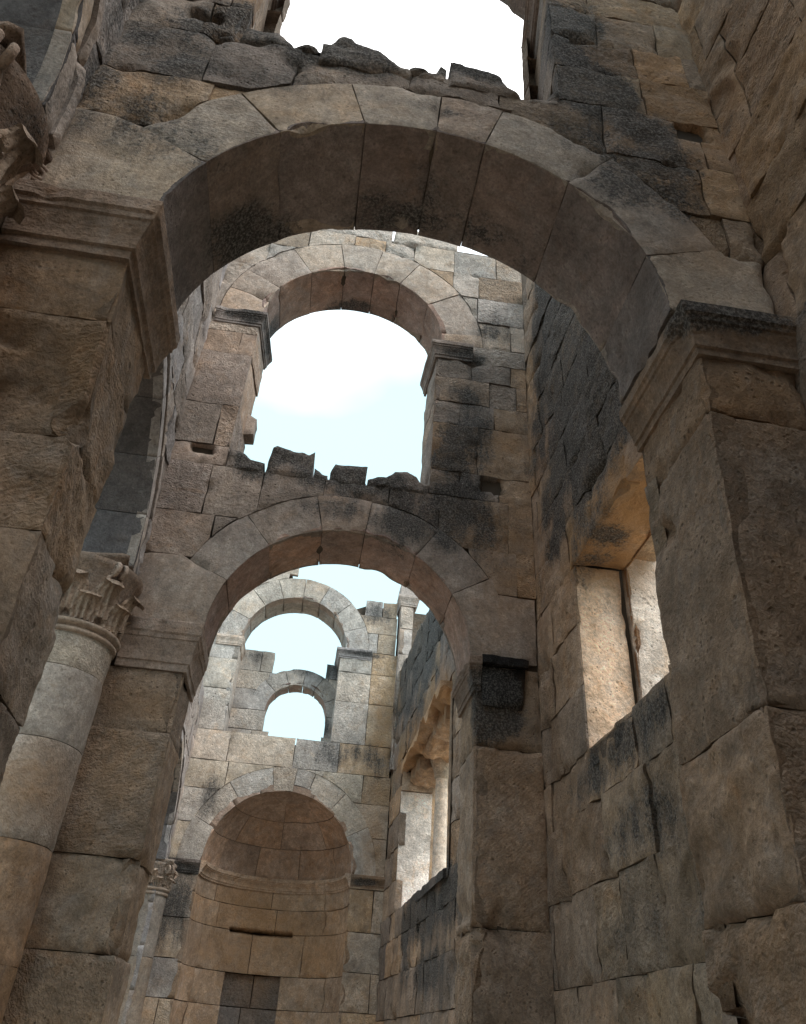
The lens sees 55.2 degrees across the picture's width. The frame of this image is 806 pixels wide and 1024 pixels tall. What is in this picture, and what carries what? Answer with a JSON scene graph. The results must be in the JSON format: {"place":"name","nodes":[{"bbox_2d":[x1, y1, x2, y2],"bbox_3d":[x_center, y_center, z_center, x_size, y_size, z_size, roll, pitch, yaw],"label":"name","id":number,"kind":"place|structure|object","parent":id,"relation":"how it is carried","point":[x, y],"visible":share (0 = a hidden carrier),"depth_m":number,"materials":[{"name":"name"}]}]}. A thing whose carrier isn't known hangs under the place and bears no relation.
{"place":"outdoors","nodes":[
{"label":"outdoors","id":0,"kind":"place"},
{"bbox_2d":[244,0,523,744],"label":"sky","id":1,"kind":"structure","parent":0,"point":[342,387],"materials":[{"name":"white"}]},
{"bbox_2d":[389,585,425,789],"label":"corner pier","id":2,"kind":"structure","parent":0,"point":[410,620],"depth_m":22.03,"materials":[{"name":"stone"}]},
{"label":"floor","id":3,"kind":"structure","parent":0,"visible":0},
{"bbox_2d":[0,21,52,224],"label":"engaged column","id":4,"kind":"structure","parent":3,"relation":"on","point":[24,137],"depth_m":4.26,"materials":[{"name":"stone"}]},
{"bbox_2d":[0,551,143,1023],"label":"engaged column","id":5,"kind":"structure","parent":3,"relation":"on","point":[100,601],"depth_m":7.63,"materials":[{"name":"stone"}]},
{"bbox_2d":[0,0,227,1023],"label":"arcade wall","id":6,"kind":"structure","parent":3,"relation":"on","point":[69,44],"depth_m":9.25,"materials":[{"name":"stone"}]},
{"bbox_2d":[118,858,177,1023],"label":"engaged column","id":7,"kind":"structure","parent":3,"relation":"on","point":[164,876],"depth_m":16.22,"materials":[{"name":"stone"}]},
{"bbox_2d":[140,568,397,1023],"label":"apse wall","id":8,"kind":"structure","parent":3,"relation":"on","point":[272,912],"depth_m":19.30,"materials":[{"name":"stone"}]},
{"bbox_2d":[217,973,280,1023],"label":"blocked doorway","id":9,"kind":"structure","parent":8,"relation":"in","point":[236,988],"depth_m":18.21,"materials":[{"name":"stone"}]},
{"bbox_2d":[2,227,554,1023],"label":"arch wall","id":10,"kind":"structure","parent":3,"relation":"on","point":[446,539],"depth_m":9.92,"materials":[{"name":"stone"}]},
{"bbox_2d":[0,0,805,1023],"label":"arch wall","id":11,"kind":"structure","parent":3,"relation":"on","point":[590,180],"depth_m":4.99,"materials":[{"name":"stone"}]},
{"bbox_2d":[374,0,805,1023],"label":"side wall","id":12,"kind":"structure","parent":3,"relation":"on","point":[626,908],"depth_m":7.75,"materials":[{"name":"stone"}]},
{"bbox_2d":[431,758,448,877],"bbox_3d":[0.793,6.693,16.402,0.538,2.930,0.543,8,-35,-5],"label":"colonnette","id":13,"kind":"object","parent":12,"relation":"on","point":[440,766],"visible":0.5,"depth_m":16.42,"materials":[{"name":"stone"}]}
]}

